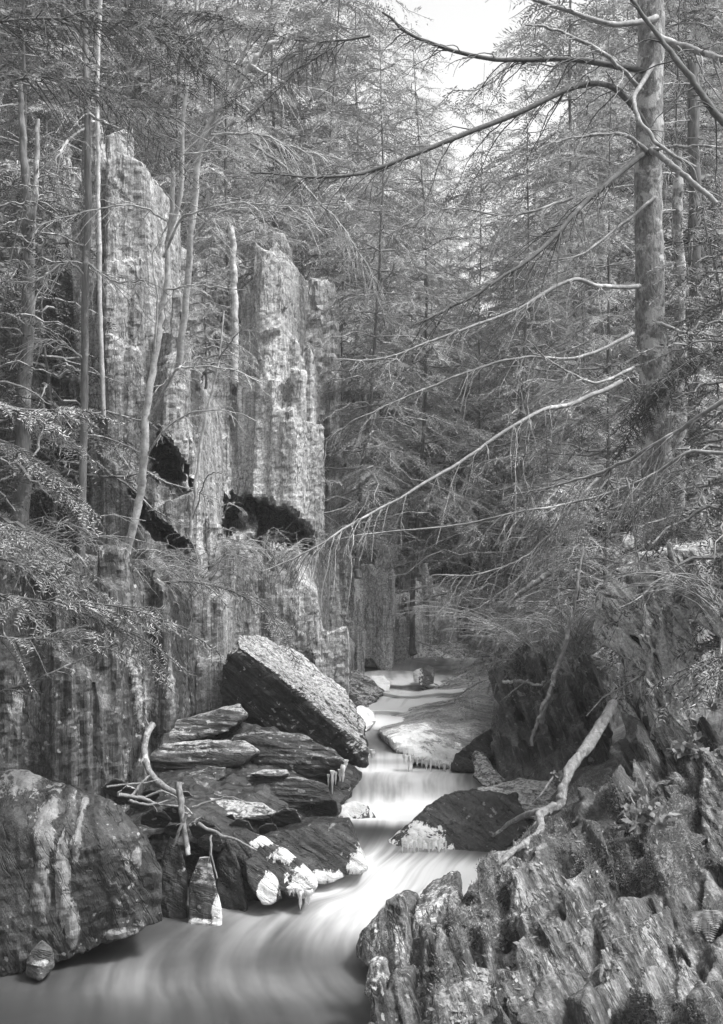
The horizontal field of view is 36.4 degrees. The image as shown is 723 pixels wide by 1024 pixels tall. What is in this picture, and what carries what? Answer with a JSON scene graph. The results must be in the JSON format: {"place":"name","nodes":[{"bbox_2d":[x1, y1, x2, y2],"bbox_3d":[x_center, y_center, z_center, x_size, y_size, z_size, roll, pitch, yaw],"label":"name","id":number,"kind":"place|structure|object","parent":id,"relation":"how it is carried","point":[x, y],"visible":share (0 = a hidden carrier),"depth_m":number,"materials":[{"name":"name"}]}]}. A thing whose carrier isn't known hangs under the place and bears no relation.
{"place":"outdoors","nodes":[
{"label":"outdoors","id":0,"kind":"place"},
{"bbox_2d":[0,764,512,1023],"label":"stream water","id":1,"kind":"structure","parent":0,"point":[285,959],"depth_m":5.42,"materials":[{"name":"liquid"}]},
{"bbox_2d":[0,769,162,976],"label":"boulder","id":2,"kind":"object","parent":1,"relation":"in","point":[81,872],"visible":0.98,"depth_m":5.29,"materials":[{"name":"stone"}]},
{"bbox_2d":[188,856,221,925],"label":"standing stone","id":3,"kind":"object","parent":1,"relation":"in","point":[205,908],"visible":0.95,"depth_m":5.86,"materials":[{"name":"stone"}]},
{"bbox_2d":[0,0,721,368],"label":"sky","id":4,"kind":"structure","parent":0,"point":[473,26],"materials":[{"name":"white"}]},
{"bbox_2d":[35,226,722,825],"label":"ground","id":5,"kind":"structure","parent":0,"point":[619,732],"depth_m":7.22,"materials":[{"name":"soil"}]},
{"bbox_2d":[0,212,79,552],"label":"cliff","id":6,"kind":"structure","parent":5,"relation":"on","point":[68,389],"depth_m":8.92,"materials":[{"name":"stone"}]},
{"bbox_2d":[11,77,70,534],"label":"hemlock tree","id":7,"kind":"object","parent":5,"relation":"on","point":[23,439],"visible":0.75,"depth_m":7.86,"materials":[{"name":"grey plant"}]},
{"bbox_2d":[0,167,96,570],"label":"young hemlock","id":8,"kind":"object","parent":5,"relation":"on","point":[6,469],"visible":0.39,"depth_m":7.70,"materials":[{"name":"grey plant"}]},
{"bbox_2d":[0,440,110,550],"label":"hemlock bough","id":9,"kind":"object","parent":8,"relation":"attached to","point":[56,479],"visible":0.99,"depth_m":6.18,"materials":[{"name":"grey plant"}]},
{"bbox_2d":[0,403,126,472],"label":"hemlock bough","id":10,"kind":"object","parent":8,"relation":"attached to","point":[29,420],"visible":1,"depth_m":6.05,"materials":[{"name":"grey plant"}]},
{"bbox_2d":[0,558,195,696],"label":"hemlock bough","id":11,"kind":"object","parent":8,"relation":"attached to","point":[49,572],"visible":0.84,"depth_m":5.66,"materials":[{"name":"grey plant"}]},
{"bbox_2d":[0,511,111,603],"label":"hemlock bough","id":12,"kind":"object","parent":11,"relation":"attached to","point":[23,534],"visible":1,"depth_m":5.67,"materials":[{"name":"grey plant"}]},
{"bbox_2d":[0,592,224,662],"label":"hemlock bough","id":13,"kind":"object","parent":11,"relation":"attached to","point":[138,611],"visible":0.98,"depth_m":5.42,"materials":[{"name":"grey plant"}]},
{"bbox_2d":[0,624,149,691],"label":"hemlock bough","id":14,"kind":"object","parent":13,"relation":"attached to","point":[58,641],"visible":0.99,"depth_m":5.11,"materials":[{"name":"grey plant"}]},
{"bbox_2d":[0,2,258,117],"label":"hemlock bough","id":15,"kind":"object","parent":8,"relation":"attached to","point":[159,37],"visible":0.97,"depth_m":6.21,"materials":[{"name":"grey plant"}]},
{"bbox_2d":[0,0,119,262],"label":"hemlock tree","id":16,"kind":"object","parent":5,"relation":"on","point":[8,40],"visible":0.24,"depth_m":10.49,"materials":[{"name":"grey plant"}]},
{"bbox_2d":[0,0,188,550],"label":"hemlock tree","id":17,"kind":"object","parent":5,"relation":"on","point":[6,169],"visible":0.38,"depth_m":9.22,"materials":[{"name":"grey plant"}]},
{"bbox_2d":[0,530,196,801],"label":"cliff","id":18,"kind":"structure","parent":5,"relation":"on","point":[84,727],"depth_m":6.69,"materials":[{"name":"stone"}]},
{"bbox_2d":[0,512,159,591],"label":"bush","id":19,"kind":"object","parent":18,"relation":"on","point":[45,533],"visible":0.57,"depth_m":6.54,"materials":[{"name":"plant"}]},
{"bbox_2d":[0,0,169,574],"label":"sapling","id":20,"kind":"object","parent":18,"relation":"on","point":[84,271],"visible":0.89,"depth_m":6.98,"materials":[{"name":"grey plant"}]},
{"bbox_2d":[26,0,370,554],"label":"birch tree","id":21,"kind":"object","parent":18,"relation":"on","point":[149,393],"visible":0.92,"depth_m":7.03,"materials":[{"name":"grey plant"}]},
{"bbox_2d":[0,58,200,193],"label":"hemlock bough","id":22,"kind":"object","parent":21,"relation":"attached to","point":[104,93],"visible":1,"depth_m":6.35,"materials":[{"name":"grey plant"}]},
{"bbox_2d":[134,2,369,133],"bbox_3d":[-0.701,-2.922,6.977,1.513,0.602,1.361,0,0,0],"label":"hemlock bough","id":23,"kind":"object","parent":21,"relation":"attached to","point":[230,26],"visible":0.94,"depth_m":7.05,"materials":[{"name":"grey plant"}]},
{"bbox_2d":[132,533,292,607],"bbox_3d":[-1.126,0.433,7.769,1.220,0.558,0.801,0,0,16],"label":"bush","id":24,"kind":"object","parent":18,"relation":"on","point":[190,578],"visible":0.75,"depth_m":7.75,"materials":[{"name":"grey plant"}]},
{"bbox_2d":[164,578,301,670],"bbox_3d":[-0.860,0.736,7.447,1.305,0.573,0.610,0,0,25],"label":"hemlock bough","id":25,"kind":"object","parent":18,"relation":"on","point":[237,592],"visible":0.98,"depth_m":7.37,"materials":[{"name":"grey plant"}]},
{"bbox_2d":[95,0,107,418],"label":"sapling","id":26,"kind":"object","parent":5,"relation":"on","point":[98,141],"visible":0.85,"depth_m":8.19,"materials":[{"name":"grey plant"}]},
{"bbox_2d":[0,120,218,525],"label":"young hemlock","id":27,"kind":"object","parent":5,"relation":"on","point":[64,361],"visible":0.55,"depth_m":8.35,"materials":[{"name":"grey plant"}]},
{"bbox_2d":[0,0,241,262],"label":"hemlock tree","id":28,"kind":"object","parent":5,"relation":"on","point":[76,4],"visible":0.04,"depth_m":15.47,"materials":[{"name":"grey plant"}]},
{"bbox_2d":[71,120,225,588],"bbox_3d":[-1.739,-0.863,9.726,1.188,4.628,2.938,0,0,0],"label":"rock pillar","id":29,"kind":"object","parent":5,"relation":"on","point":[128,348],"visible":0.62,"depth_m":8.68,"materials":[{"name":"stone"}]},
{"bbox_2d":[162,192,264,391],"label":"young hemlock","id":30,"kind":"object","parent":29,"relation":"on","point":[206,350],"visible":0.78,"depth_m":8.91,"materials":[{"name":"grey plant"}]},
{"bbox_2d":[0,0,296,260],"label":"hemlock tree","id":31,"kind":"object","parent":5,"relation":"on","point":[80,119],"visible":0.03,"depth_m":14.98,"materials":[{"name":"grey plant"}]},
{"bbox_2d":[80,0,267,283],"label":"hemlock tree","id":32,"kind":"object","parent":5,"relation":"on","point":[175,145],"visible":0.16,"depth_m":11.49,"materials":[{"name":"grey plant"}]},
{"bbox_2d":[161,836,188,918],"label":"standing stone","id":33,"kind":"object","parent":5,"relation":"on","point":[175,878],"visible":0.71,"depth_m":5.96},
{"bbox_2d":[38,145,398,586],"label":"cliff","id":34,"kind":"structure","parent":5,"relation":"on","point":[321,292],"depth_m":11.53,"materials":[{"name":"stone"}]},
{"bbox_2d":[209,159,302,295],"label":"young hemlock","id":35,"kind":"object","parent":34,"relation":"on","point":[254,226],"visible":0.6,"depth_m":10.18,"materials":[{"name":"grey plant"}]},
{"bbox_2d":[151,4,375,556],"bbox_3d":[-1.092,-2.308,11.040,2.745,5.999,2.983,0,0,-35],"label":"hemlock tree","id":36,"kind":"object","parent":34,"relation":"on","point":[226,153],"visible":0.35,"depth_m":11.07,"materials":[{"name":"grey plant"}]},
{"bbox_2d":[215,839,247,911],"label":"standing stone","id":37,"kind":"object","parent":5,"relation":"on","point":[230,888],"visible":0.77,"depth_m":6.10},
{"bbox_2d":[125,722,361,886],"bbox_3d":[-0.808,1.973,7.337,1.630,1.013,2.319,0,0,0],"label":"bank rock","id":38,"kind":"object","parent":5,"relation":"on","point":[235,782],"visible":0.16,"depth_m":6.88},
{"bbox_2d":[150,739,259,769],"bbox_3d":[-1.038,1.627,7.365,0.746,0.279,0.567,0,0,0],"label":"ledge rock","id":39,"kind":"object","parent":38,"relation":"on","point":[192,754],"visible":0.86,"depth_m":7.10,"materials":[{"name":"stone"}]},
{"bbox_2d":[168,704,247,742],"bbox_3d":[-1.116,1.495,7.640,0.638,0.346,0.635,0,0,-9],"label":"ledge rock","id":40,"kind":"object","parent":38,"relation":"on","point":[221,720],"visible":0.74,"depth_m":7.37,"materials":[{"name":"stone"}]},
{"bbox_2d":[161,511,355,714],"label":"cliff","id":41,"kind":"structure","parent":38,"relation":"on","point":[323,649],"depth_m":8.97,"materials":[{"name":"stone"}]},
{"bbox_2d":[202,242,324,567],"bbox_3d":[-0.955,-0.687,11.088,1.257,3.567,2.686,0,0,0],"label":"rock pillar","id":42,"kind":"object","parent":41,"relation":"on","point":[271,460],"visible":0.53,"depth_m":9.95,"materials":[{"name":"stone"}]},
{"bbox_2d":[175,30,362,371],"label":"tree","id":43,"kind":"object","parent":41,"relation":"on","point":[239,83],"visible":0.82,"depth_m":8.07,"materials":[{"name":"grey plant"}]},
{"bbox_2d":[250,143,397,335],"bbox_3d":[-0.333,-1.950,7.709,1.132,1.488,0.566,0,0,29],"label":"dead bough","id":44,"kind":"object","parent":43,"relation":"attached to","point":[309,193],"visible":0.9,"depth_m":7.62,"materials":[{"name":"wood"}]},
{"bbox_2d":[263,10,496,578],"bbox_3d":[-0.048,-2.081,10.437,2.632,5.457,2.422,0,0,19],"label":"hemlock tree","id":45,"kind":"object","parent":41,"relation":"on","point":[353,504],"visible":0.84,"depth_m":10.52,"materials":[{"name":"grey plant"}]},
{"bbox_2d":[201,813,317,908],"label":"leaning slab","id":46,"kind":"structure","parent":38,"relation":"on","point":[294,875],"depth_m":6.13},
{"bbox_2d":[245,775,332,808],"bbox_3d":[-0.563,1.832,7.195,0.768,0.332,0.621,0,0,0],"label":"ledge rock","id":47,"kind":"object","parent":38,"relation":"on","point":[297,792],"visible":0.46,"depth_m":6.93,"materials":[{"name":"stone"}]},
{"bbox_2d":[231,730,348,793],"bbox_3d":[-0.476,1.652,7.475,0.788,0.411,0.865,0,0,0],"label":"ledge rock","id":48,"kind":"object","parent":38,"relation":"on","point":[303,755],"visible":0.73,"depth_m":7.16,"materials":[{"name":"stone"}]},
{"bbox_2d":[244,855,281,904],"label":"rock","id":49,"kind":"object","parent":5,"relation":"on","point":[262,880],"visible":1,"depth_m":6.00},
{"bbox_2d":[174,0,402,477],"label":"hemlock tree","id":50,"kind":"object","parent":5,"relation":"on","point":[273,146],"visible":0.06,"depth_m":14.61,"materials":[{"name":"grey plant"}]},
{"bbox_2d":[220,635,374,767],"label":"leaning slab","id":51,"kind":"structure","parent":5,"relation":"on","point":[263,685],"depth_m":7.73,"materials":[{"name":"stone"}]},
{"bbox_2d":[90,0,522,558],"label":"hemlock tree","id":52,"kind":"object","parent":5,"relation":"on","point":[278,12],"visible":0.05,"depth_m":14.51,"materials":[{"name":"grey plant"}]},
{"bbox_2d":[262,815,367,883],"bbox_3d":[-0.294,1.987,6.551,0.660,0.371,0.701,0,0,0],"label":"rock","id":53,"kind":"object","parent":5,"relation":"on","point":[325,849],"visible":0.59,"depth_m":6.32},
{"bbox_2d":[151,0,490,578],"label":"hemlock tree","id":54,"kind":"object","parent":5,"relation":"on","point":[303,90],"visible":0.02,"depth_m":18.00,"materials":[{"name":"grey plant"}]},
{"bbox_2d":[204,0,502,582],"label":"hemlock tree","id":55,"kind":"object","parent":5,"relation":"on","point":[305,110],"visible":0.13,"depth_m":13.88,"materials":[{"name":"grey plant"}]},
{"bbox_2d":[219,0,509,578],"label":"hemlock tree","id":56,"kind":"object","parent":5,"relation":"on","point":[384,102],"visible":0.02,"depth_m":15.47,"materials":[{"name":"grey plant"}]},
{"bbox_2d":[275,115,499,659],"bbox_3d":[-0.240,-1.029,13.223,4.144,7.622,3.856,0,0,0],"label":"hemlock tree","id":57,"kind":"object","parent":5,"relation":"on","point":[350,364],"visible":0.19,"depth_m":12.77,"materials":[{"name":"grey plant"}]},
{"bbox_2d":[327,544,459,673],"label":"cliff","id":58,"kind":"structure","parent":5,"relation":"on","point":[379,641],"depth_m":11.40,"materials":[{"name":"stone"}]},
{"bbox_2d":[320,24,534,655],"bbox_3d":[0.680,-1.849,11.779,2.626,6.803,2.820,0,0,28],"label":"hemlock tree","id":59,"kind":"object","parent":5,"relation":"on","point":[417,518],"visible":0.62,"depth_m":11.74,"materials":[{"name":"grey plant"}]},
{"bbox_2d":[343,152,511,586],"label":"hemlock tree","id":60,"kind":"object","parent":5,"relation":"on","point":[401,326],"visible":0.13,"depth_m":14.05,"materials":[{"name":"grey plant"}]},
{"bbox_2d":[347,158,510,586],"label":"hemlock tree","id":61,"kind":"object","parent":5,"relation":"on","point":[426,188],"depth_m":15.14,"materials":[{"name":"grey plant"}]},
{"bbox_2d":[378,665,494,771],"bbox_3d":[0.936,2.071,10.268,1.597,0.988,3.853,0,0,0],"label":"stream ledge","id":62,"kind":"object","parent":5,"relation":"on","point":[439,734],"visible":0.39,"depth_m":9.03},
{"bbox_2d":[364,657,505,729],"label":"cascade","id":63,"kind":"object","parent":62,"relation":"on","point":[405,693],"visible":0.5,"depth_m":10.56,"materials":[{"name":"liquid"}]},
{"bbox_2d":[383,85,640,662],"bbox_3d":[1.520,-1.457,11.036,2.983,6.155,2.745,0,0,-13],"label":"hemlock tree","id":64,"kind":"object","parent":62,"relation":"on","point":[501,445],"visible":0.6,"depth_m":11.24,"materials":[{"name":"grey plant"}]},
{"bbox_2d":[385,317,513,638],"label":"hemlock tree","id":65,"kind":"object","parent":5,"relation":"on","point":[448,484],"visible":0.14,"depth_m":14.11,"materials":[{"name":"grey plant"}]},
{"bbox_2d":[388,788,529,852],"bbox_3d":[0.613,2.012,7.086,0.907,0.488,1.014,0,0,0],"label":"boulder","id":66,"kind":"object","parent":5,"relation":"on","point":[472,819],"visible":0.79,"depth_m":6.77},
{"bbox_2d":[376,63,572,656],"bbox_3d":[1.525,-1.166,13.514,3.619,8.654,3.380,0,0,2],"label":"hemlock tree","id":67,"kind":"object","parent":5,"relation":"on","point":[491,347],"visible":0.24,"depth_m":13.27,"materials":[{"name":"grey plant"}]},
{"bbox_2d":[476,778,556,818],"bbox_3d":[1.046,1.893,7.296,0.574,0.248,0.980,0,0,0],"label":"rock","id":68,"kind":"object","parent":5,"relation":"on","point":[528,791],"visible":0.51,"depth_m":7.14,"materials":[{"name":"stone"}]},
{"bbox_2d":[422,185,611,625],"bbox_3d":[2.014,-0.642,13.470,3.035,7.087,3.337,0,0,6],"label":"hemlock tree","id":69,"kind":"object","parent":5,"relation":"on","point":[542,431],"visible":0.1,"depth_m":13.44,"materials":[{"name":"grey plant"}]},
{"bbox_2d":[448,434,622,715],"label":"young hemlock","id":70,"kind":"object","parent":5,"relation":"on","point":[532,533],"visible":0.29,"depth_m":9.16,"materials":[{"name":"grey plant"}]},
{"bbox_2d":[354,0,722,689],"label":"hemlock tree","id":71,"kind":"object","parent":5,"relation":"on","point":[556,48],"visible":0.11,"depth_m":13.05,"materials":[{"name":"grey plant"}]},
{"bbox_2d":[369,713,722,1023],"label":"rock bank","id":72,"kind":"object","parent":5,"relation":"on","point":[647,933],"visible":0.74,"depth_m":4.59,"materials":[{"name":"stone"}]},
{"bbox_2d":[356,871,462,1023],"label":"crag","id":73,"kind":"structure","parent":72,"relation":"on","point":[386,937],"depth_m":4.73,"materials":[{"name":"stone"}]},
{"bbox_2d":[492,699,617,865],"bbox_3d":[1.017,1.442,5.649,0.682,0.845,1.240,0,0,6],"label":"fallen branch","id":74,"kind":"object","parent":72,"relation":"on","point":[587,746],"visible":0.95,"depth_m":5.62,"materials":[{"name":"grey wood"}]},
{"bbox_2d":[388,768,722,1023],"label":"moss","id":75,"kind":"object","parent":72,"relation":"on","point":[687,1016],"visible":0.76,"depth_m":4.87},
{"bbox_2d":[422,767,705,1023],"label":"leaf litter","id":76,"kind":"object","parent":72,"relation":"on","point":[461,1004],"visible":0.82,"depth_m":4.50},
{"bbox_2d":[580,192,722,716],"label":"young hemlock","id":77,"kind":"object","parent":72,"relation":"on","point":[718,508],"visible":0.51,"depth_m":6.32,"materials":[{"name":"grey plant"}]},
{"bbox_2d":[318,449,722,583],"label":"dead bough","id":78,"kind":"object","parent":77,"relation":"attached to","point":[674,461],"visible":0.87,"depth_m":6.09,"materials":[{"name":"wood"}]},
{"bbox_2d":[566,335,722,476],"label":"hemlock bough","id":79,"kind":"object","parent":77,"relation":"attached to","point":[677,372],"visible":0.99,"depth_m":6.28,"materials":[{"name":"grey plant"}]},
{"bbox_2d":[597,455,722,550],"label":"hemlock bough","id":80,"kind":"object","parent":77,"relation":"attached to","point":[683,471],"visible":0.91,"depth_m":5.83,"materials":[{"name":"grey plant"}]},
{"bbox_2d":[496,398,722,544],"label":"dead bough","id":81,"kind":"object","parent":80,"relation":"attached to","point":[717,404],"visible":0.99,"depth_m":5.64,"materials":[{"name":"wood"}]},
{"bbox_2d":[645,652,722,727],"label":"hemlock bough","id":82,"kind":"object","parent":77,"relation":"attached to","point":[707,674],"visible":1,"depth_m":5.19,"materials":[{"name":"grey plant"}]},
{"bbox_2d":[592,535,722,748],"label":"rock outcrop","id":83,"kind":"object","parent":72,"relation":"on","point":[663,638],"visible":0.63,"depth_m":6.20,"materials":[{"name":"stone"}]},
{"bbox_2d":[245,0,722,550],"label":"hemlock tree","id":84,"kind":"object","parent":83,"relation":"on","point":[643,102],"visible":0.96,"depth_m":7.28,"materials":[{"name":"grey plant"}]},
{"bbox_2d":[265,379,623,619],"bbox_3d":[0.555,-0.116,5.845,2.228,1.319,0.557,0,0,-31],"label":"dead bough","id":85,"kind":"object","parent":84,"relation":"attached to","point":[561,406],"visible":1,"depth_m":5.70,"materials":[{"name":"wood"}]},
{"bbox_2d":[371,189,572,290],"bbox_3d":[0.744,-1.811,7.203,1.366,0.628,0.493,0,0,0],"label":"dead bough","id":86,"kind":"object","parent":84,"relation":"attached to","point":[510,209],"visible":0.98,"depth_m":7.24,"materials":[{"name":"grey plant"}]},
{"bbox_2d":[316,332,634,470],"bbox_3d":[0.788,-0.707,6.771,2.114,0.951,0.596,0,0,-9],"label":"dead bough","id":87,"kind":"object","parent":84,"relation":"attached to","point":[577,358],"visible":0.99,"depth_m":6.74,"materials":[{"name":"wood"}]},
{"bbox_2d":[425,477,598,625],"bbox_3d":[0.943,0.244,6.787,1.098,0.926,0.565,0,0,0],"label":"dead bough","id":88,"kind":"object","parent":84,"relation":"attached to","point":[544,540],"visible":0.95,"depth_m":6.79,"materials":[{"name":"grey plant"}]},
{"bbox_2d":[615,0,722,192],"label":"dead bough","id":89,"kind":"object","parent":84,"relation":"attached to","point":[714,112],"visible":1,"depth_m":5.64,"materials":[{"name":"wood"}]},
{"bbox_2d":[563,237,722,608],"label":"young hemlock","id":90,"kind":"object","parent":83,"relation":"on","point":[693,502],"visible":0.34,"depth_m":7.37,"materials":[{"name":"grey plant"}]},
{"bbox_2d":[586,551,722,627],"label":"bush","id":91,"kind":"object","parent":83,"relation":"on","point":[690,583],"visible":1,"depth_m":5.78,"materials":[{"name":"grey plant"}]},
{"bbox_2d":[483,640,622,780],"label":"rock wall","id":92,"kind":"structure","parent":5,"relation":"on","point":[562,733],"depth_m":7.80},
{"bbox_2d":[388,591,601,679],"bbox_3d":[1.164,0.924,8.241,1.700,0.740,1.145,0,0,31],"label":"bush","id":93,"kind":"object","parent":92,"relation":"on","point":[509,636],"visible":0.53,"depth_m":8.20,"materials":[{"name":"grey plant"}]},
{"bbox_2d":[448,583,619,669],"bbox_3d":[1.324,0.809,7.633,1.491,0.610,0.972,0,0,0],"label":"bush","id":94,"kind":"object","parent":92,"relation":"on","point":[576,643],"visible":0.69,"depth_m":7.58,"materials":[{"name":"grey plant"}]},
{"bbox_2d":[470,475,622,711],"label":"young hemlock","id":95,"kind":"object","parent":92,"relation":"on","point":[591,562],"visible":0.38,"depth_m":8.29,"materials":[{"name":"grey plant"}]},
{"bbox_2d":[456,36,719,720],"bbox_3d":[2.158,-0.960,8.976,2.584,6.089,2.807,0,0,23],"label":"hemlock tree","id":96,"kind":"object","parent":92,"relation":"on","point":[608,338],"visible":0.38,"depth_m":9.20,"materials":[{"name":"grey plant"}]},
{"bbox_2d":[483,114,640,640],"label":"hemlock tree","id":97,"kind":"object","parent":5,"relation":"on","point":[540,422],"visible":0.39,"depth_m":11.52,"materials":[{"name":"grey plant"}]},
{"bbox_2d":[433,0,722,568],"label":"hemlock tree","id":98,"kind":"object","parent":5,"relation":"on","point":[597,45],"visible":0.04,"depth_m":16.15,"materials":[{"name":"grey plant"}]},
{"bbox_2d":[433,487,722,642],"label":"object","id":99,"kind":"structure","parent":5,"relation":"on","point":[598,532],"depth_m":12.40,"materials":[{"name":"plant"}]},
{"bbox_2d":[662,57,722,507],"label":"sapling","id":100,"kind":"object","parent":99,"relation":"on","point":[693,122],"visible":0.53,"depth_m":9.35,"materials":[{"name":"grey plant"}]},
{"bbox_2d":[490,26,722,635],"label":"hemlock tree","id":101,"kind":"object","parent":5,"relation":"on","point":[685,223],"visible":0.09,"depth_m":13.77,"materials":[{"name":"grey plant"}]},
{"bbox_2d":[504,0,722,529],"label":"hemlock tree","id":102,"kind":"object","parent":5,"relation":"on","point":[714,100],"visible":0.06,"depth_m":14.82,"materials":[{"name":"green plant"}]},
{"bbox_2d":[532,0,722,617],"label":"hemlock tree","id":103,"kind":"object","parent":5,"relation":"on","point":[682,131],"visible":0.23,"depth_m":9.69,"materials":[{"name":"grey plant"}]},
{"bbox_2d":[544,0,722,502],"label":"hemlock tree","id":104,"kind":"object","parent":5,"relation":"on","point":[683,118],"visible":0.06,"depth_m":14.19,"materials":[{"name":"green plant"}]},
{"bbox_2d":[621,149,722,513],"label":"sapling","id":105,"kind":"object","parent":5,"relation":"on","point":[678,194],"visible":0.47,"depth_m":8.76,"materials":[{"name":"grey plant"}]},
{"bbox_2d":[696,745,722,858],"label":"boulder","id":106,"kind":"object","parent":5,"relation":"on","point":[709,806],"visible":0.82,"depth_m":5.20,"materials":[{"name":"stone"}]},
{"bbox_2d":[355,730,412,772],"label":"waterfall","id":107,"kind":"structure","parent":0,"point":[386,758],"depth_m":8.44,"materials":[{"name":"liquid"}]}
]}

